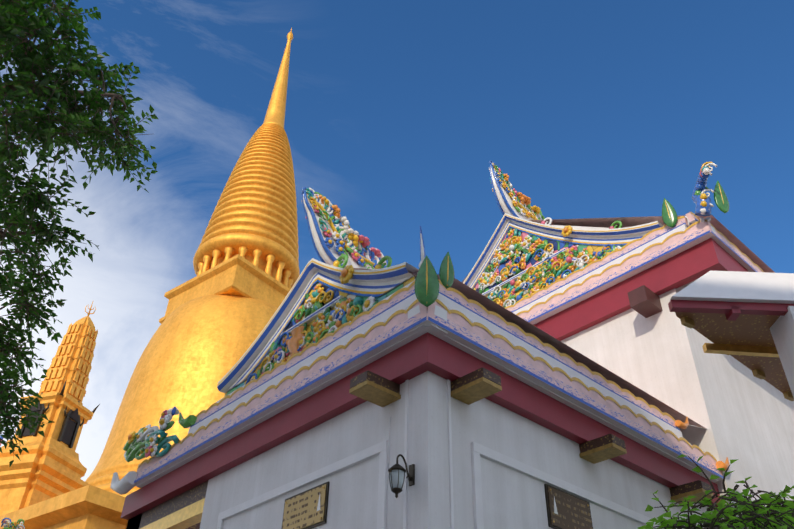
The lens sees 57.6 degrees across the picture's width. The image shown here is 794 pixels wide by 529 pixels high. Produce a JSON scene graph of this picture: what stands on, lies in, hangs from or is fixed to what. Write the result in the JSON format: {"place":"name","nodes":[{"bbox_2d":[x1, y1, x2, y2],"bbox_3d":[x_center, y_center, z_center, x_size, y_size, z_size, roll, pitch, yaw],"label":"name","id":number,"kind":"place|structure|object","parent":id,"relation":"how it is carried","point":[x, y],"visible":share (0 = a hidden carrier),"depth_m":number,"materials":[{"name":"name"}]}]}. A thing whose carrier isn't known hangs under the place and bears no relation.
{"place":"outdoors","nodes":[
{"label":"outdoors","id":0,"kind":"place"},
{"bbox_2d":[0,434,24,528],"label":"roof ornament","id":1,"kind":"object","parent":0,"point":[6,524],"visible":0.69,"depth_m":11.62,"materials":[{"name":"multicoloured ceramic"}]},
{"bbox_2d":[0,0,157,465],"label":"tree","id":2,"kind":"object","parent":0,"point":[46,33],"depth_m":8.13,"materials":[{"name":"green plant"}]},
{"bbox_2d":[0,0,793,480],"label":"sky","id":3,"kind":"structure","parent":0,"point":[397,112],"materials":[{"name":"blue"}]},
{"bbox_2d":[110,187,729,528],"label":"temple building","id":4,"kind":"structure","parent":0,"point":[349,377],"depth_m":5.15,"materials":[{"name":"paint"}]},
{"bbox_2d":[388,454,414,497],"bbox_3d":[0.025,1.214,4.128,0.173,0.265,0.104,30,-46,-32],"label":"wall lantern","id":5,"kind":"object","parent":4,"relation":"attached to","point":[397,471],"depth_m":4.09,"materials":[{"name":"brown metal"}]},
{"bbox_2d":[462,161,793,528],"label":"hall","id":6,"kind":"structure","parent":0,"point":[601,291],"depth_m":7.96,"materials":[{"name":"paint"}]},
{"bbox_2d":[668,271,793,400],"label":"side canopy","id":7,"kind":"object","parent":6,"relation":"attached to","point":[746,319],"visible":1,"depth_m":5.32,"materials":[{"name":"white paint"}]},
{"bbox_2d":[638,454,793,528],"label":"shrub","id":8,"kind":"object","parent":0,"point":[694,518],"depth_m":3.65,"materials":[{"name":"green plant"}]},
{"label":"ground","id":9,"kind":"structure","parent":0,"visible":0},
{"bbox_2d":[0,28,299,528],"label":"chedi","id":10,"kind":"structure","parent":9,"relation":"on","point":[224,304],"depth_m":36.04,"materials":[{"name":"gold metal"}]},
{"bbox_2d":[0,302,99,515],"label":"prang","id":11,"kind":"structure","parent":10,"relation":"on","point":[49,465],"depth_m":22.08,"materials":[{"name":"gold metal"}]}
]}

